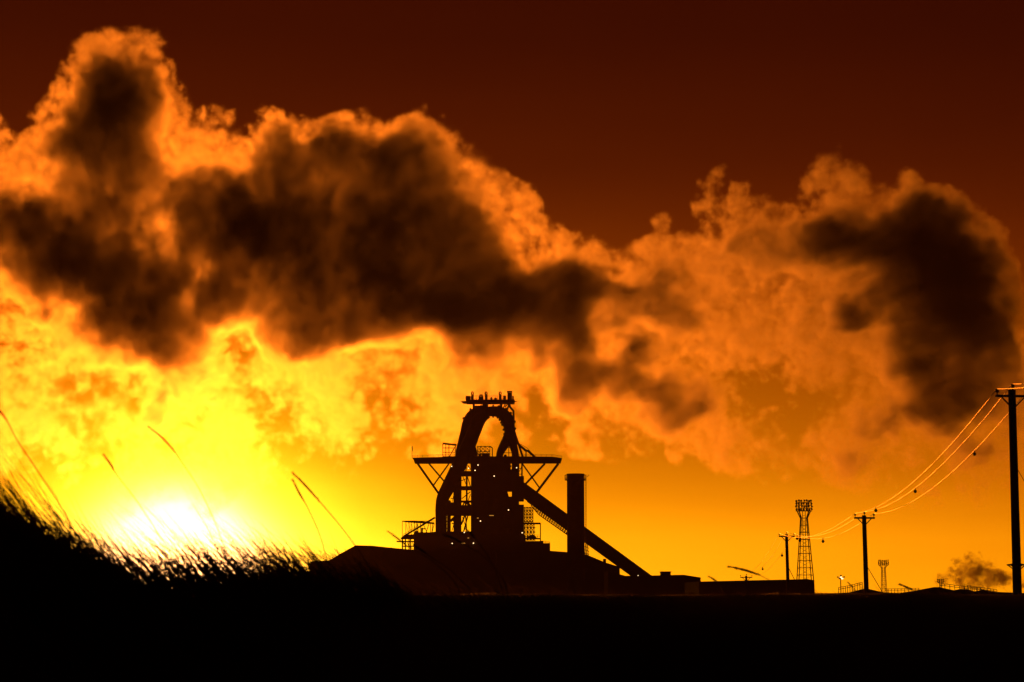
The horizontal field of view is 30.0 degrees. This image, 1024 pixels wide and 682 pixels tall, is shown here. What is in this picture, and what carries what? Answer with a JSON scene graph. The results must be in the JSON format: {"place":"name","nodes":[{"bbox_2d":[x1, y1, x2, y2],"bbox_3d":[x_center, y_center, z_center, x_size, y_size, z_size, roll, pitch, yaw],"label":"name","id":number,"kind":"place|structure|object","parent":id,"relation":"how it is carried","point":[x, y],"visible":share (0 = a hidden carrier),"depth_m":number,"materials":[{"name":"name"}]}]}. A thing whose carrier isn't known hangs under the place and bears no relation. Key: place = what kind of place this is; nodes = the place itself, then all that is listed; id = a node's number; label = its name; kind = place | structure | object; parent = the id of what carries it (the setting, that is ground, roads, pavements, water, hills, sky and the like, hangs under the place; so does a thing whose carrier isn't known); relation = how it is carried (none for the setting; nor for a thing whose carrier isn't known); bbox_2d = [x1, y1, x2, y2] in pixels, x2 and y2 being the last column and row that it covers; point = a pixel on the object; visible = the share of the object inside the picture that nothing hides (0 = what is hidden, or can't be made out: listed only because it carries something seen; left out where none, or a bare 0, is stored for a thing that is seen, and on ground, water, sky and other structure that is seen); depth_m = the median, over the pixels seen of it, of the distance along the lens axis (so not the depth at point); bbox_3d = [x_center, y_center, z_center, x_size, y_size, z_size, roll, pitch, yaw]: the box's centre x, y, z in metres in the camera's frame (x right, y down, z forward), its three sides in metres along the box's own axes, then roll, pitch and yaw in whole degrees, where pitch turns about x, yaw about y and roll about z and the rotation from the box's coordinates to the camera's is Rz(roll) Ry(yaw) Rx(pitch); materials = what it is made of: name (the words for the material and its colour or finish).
{"place":"outdoors","nodes":[
{"label":"outdoors","id":0,"kind":"place"},
{"bbox_2d":[0,590,1023,681],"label":"dune terrain","id":1,"kind":"structure","parent":0,"point":[921,638],"depth_m":8.85,"materials":[{"name":"black sand"}]},
{"bbox_2d":[0,410,72,589],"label":"grass stalk","id":2,"kind":"object","parent":1,"relation":"on","point":[3,415],"depth_m":6.99,"materials":[{"name":"brown plant"}]},
{"bbox_2d":[102,453,174,623],"bbox_3d":[-1.439,0.768,7.363,0.300,0.671,0.010,0,-8,0],"label":"grass stalk","id":3,"kind":"object","parent":1,"relation":"on","point":[108,461],"depth_m":7.38,"materials":[{"name":"brown plant"}]},
{"bbox_2d":[147,426,229,631],"bbox_3d":[-1.248,0.724,7.369,0.340,0.803,0.009,0,-8,0],"label":"grass stalk","id":4,"kind":"object","parent":1,"relation":"on","point":[160,436],"depth_m":7.38,"materials":[{"name":"brown plant"}]},
{"bbox_2d":[292,478,332,589],"bbox_3d":[-0.892,0.888,8.557,0.200,0.548,0.011,0,-8,0],"label":"grass stalk","id":5,"kind":"object","parent":1,"relation":"on","point":[298,491],"depth_m":8.57,"materials":[{"name":"brown plant"}]},
{"bbox_2d":[291,472,375,603],"bbox_3d":[-0.798,0.882,8.558,0.389,0.598,0.011,0,-8,0],"label":"grass stalk","id":6,"kind":"object","parent":1,"relation":"on","point":[304,484],"depth_m":8.57,"materials":[{"name":"brown plant"}]},
{"bbox_2d":[386,530,461,604],"bbox_3d":[-0.419,1.090,9.136,0.367,0.366,0.010,0,-8,0],"label":"grass stalk","id":7,"kind":"object","parent":1,"relation":"on","point":[426,557],"depth_m":9.14,"materials":[{"name":"black plant"}]},
{"bbox_2d":[413,545,472,606],"bbox_3d":[-0.330,1.125,9.131,0.292,0.307,0.012,0,-8,0],"label":"grass stalk","id":8,"kind":"object","parent":1,"relation":"on","point":[423,551],"depth_m":9.14,"materials":[{"name":"black plant"}]},
{"bbox_2d":[442,534,509,600],"bbox_3d":[-0.177,1.135,9.533,0.344,0.350,0.012,0,-8,0],"label":"grass stalk","id":9,"kind":"object","parent":1,"relation":"on","point":[455,539],"depth_m":9.54,"materials":[{"name":"black plant"}]},
{"bbox_2d":[464,527,504,600],"bbox_3d":[-0.136,1.119,9.536,0.208,0.376,0.012,0,-8,0],"label":"grass stalk","id":10,"kind":"object","parent":1,"relation":"on","point":[469,532],"depth_m":9.54,"materials":[{"name":"black plant"}]},
{"bbox_2d":[727,566,782,597],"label":"grass stalk","id":11,"kind":"object","parent":1,"relation":"on","point":[745,570],"depth_m":11.41,"materials":[{"name":"black plant"}]},
{"bbox_2d":[899,584,917,593],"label":"grass stalk","id":12,"kind":"object","parent":1,"relation":"on","point":[907,587],"depth_m":12.29,"materials":[{"name":"black plant"}]},
{"bbox_2d":[0,442,1023,681],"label":"grass","id":13,"kind":"structure","parent":0,"point":[109,589],"depth_m":7.39,"materials":[{"name":"black plant"}]},
{"bbox_2d":[0,0,1023,592],"label":"sky","id":14,"kind":"structure","parent":0,"point":[729,264],"materials":[{"name":"orange"}]},
{"bbox_2d":[684,579,813,594],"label":"long shed","id":15,"kind":"structure","parent":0,"point":[763,585],"depth_m":476.06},
{"bbox_2d":[830,587,1023,594],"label":"earth terrain","id":16,"kind":"structure","parent":0,"point":[933,590],"depth_m":138.61,"materials":[{"name":"soil"}]},
{"label":"ground","id":17,"kind":"structure","parent":0,"visible":0},
{"bbox_2d":[308,545,496,594],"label":"cast house","id":18,"kind":"structure","parent":17,"relation":"on","point":[470,566],"depth_m":908.84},
{"bbox_2d":[396,391,638,575],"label":"blast furnace","id":19,"kind":"object","parent":18,"relation":"on","point":[495,512],"visible":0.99,"depth_m":967.47,"materials":[{"name":"metal"}]},
{"bbox_2d":[524,483,650,575],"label":"conveyor gallery","id":20,"kind":"object","parent":19,"relation":"attached to","point":[545,506],"visible":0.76,"depth_m":965.12,"materials":[{"name":"metal"}]},
{"bbox_2d":[497,550,619,594],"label":"stock house","id":21,"kind":"structure","parent":17,"relation":"on","point":[536,566],"depth_m":955.13,"materials":[{"name":"black metal"}]},
{"bbox_2d":[565,473,588,594],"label":"chimney","id":22,"kind":"object","parent":17,"relation":"on","point":[576,542],"visible":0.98,"depth_m":942.59,"materials":[{"name":"concrete"}]},
{"bbox_2d":[604,571,700,594],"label":"switch house","id":23,"kind":"structure","parent":17,"relation":"on","point":[666,581],"depth_m":694.39,"materials":[{"name":"black"}]},
{"bbox_2d":[740,575,751,593],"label":"power pole","id":24,"kind":"object","parent":17,"relation":"on","point":[746,583],"visible":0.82,"depth_m":327.21,"materials":[{"name":"brown wood"}]},
{"bbox_2d":[779,532,794,592],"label":"power pole","id":25,"kind":"object","parent":17,"relation":"on","point":[787,564],"visible":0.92,"depth_m":208.51,"materials":[{"name":"brown wood"}]},
{"bbox_2d":[795,499,814,590],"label":"floodlight mast","id":26,"kind":"object","parent":17,"relation":"on","point":[807,505],"visible":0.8,"depth_m":637.48,"materials":[{"name":"metal"}]},
{"bbox_2d":[837,575,844,592],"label":"lamp post","id":27,"kind":"object","parent":17,"relation":"on","point":[840,577],"visible":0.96,"depth_m":416.64,"materials":[{"name":"metal"}]},
{"bbox_2d":[838,582,862,592],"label":"railing","id":28,"kind":"object","parent":17,"relation":"on","point":[849,587],"visible":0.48,"depth_m":228.09,"materials":[{"name":"metal"}]},
{"bbox_2d":[854,512,874,592],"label":"power pole","id":29,"kind":"object","parent":17,"relation":"on","point":[865,554],"visible":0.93,"depth_m":134.12,"materials":[{"name":"brown wood"}]},
{"bbox_2d":[780,514,853,537],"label":"power line","id":30,"kind":"object","parent":29,"relation":"attached to","point":[819,533],"visible":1,"depth_m":163.21,"materials":[{"name":"metal"}]},
{"bbox_2d":[788,514,860,536],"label":"power line","id":31,"kind":"object","parent":29,"relation":"attached to","point":[825,533],"visible":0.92,"depth_m":168.50,"materials":[{"name":"metal"}]},
{"bbox_2d":[878,560,888,588],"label":"floodlight mast","id":32,"kind":"object","parent":17,"relation":"on","point":[884,568],"visible":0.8,"depth_m":893.66,"materials":[{"name":"metal"}]},
{"bbox_2d":[885,588,918,592],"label":"railing","id":33,"kind":"object","parent":17,"relation":"on","point":[900,588],"visible":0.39,"depth_m":257.80,"materials":[{"name":"metal"}]},
{"bbox_2d":[937,579,943,587],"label":"floodlight mast","id":34,"kind":"object","parent":17,"relation":"on","point":[941,580],"visible":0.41,"depth_m":991.92,"materials":[{"name":"metal"}]},
{"bbox_2d":[940,583,981,590],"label":"railing","id":35,"kind":"object","parent":17,"relation":"on","point":[976,589],"visible":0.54,"depth_m":228.10,"materials":[{"name":"metal"}]},
{"bbox_2d":[967,585,996,590],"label":"railing","id":36,"kind":"object","parent":17,"relation":"on","point":[981,587],"visible":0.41,"depth_m":247.90,"materials":[{"name":"metal"}]},
{"bbox_2d":[995,384,1023,594],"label":"power pole","id":37,"kind":"object","parent":17,"relation":"on","point":[1016,565],"visible":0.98,"depth_m":69.76,"materials":[{"name":"brown wood"}]},
{"bbox_2d":[859,391,994,512],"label":"power line","id":38,"kind":"object","parent":37,"relation":"attached to","point":[942,453],"visible":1,"depth_m":85.56,"materials":[{"name":"metal"}]},
{"bbox_2d":[865,386,1010,511],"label":"power line","id":39,"kind":"object","parent":37,"relation":"attached to","point":[951,455],"visible":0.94,"depth_m":84.86,"materials":[{"name":"metal"}]},
{"bbox_2d":[874,397,1021,513],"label":"power line","id":40,"kind":"object","parent":37,"relation":"attached to","point":[960,464],"visible":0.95,"depth_m":87.63,"materials":[{"name":"metal"}]}
]}

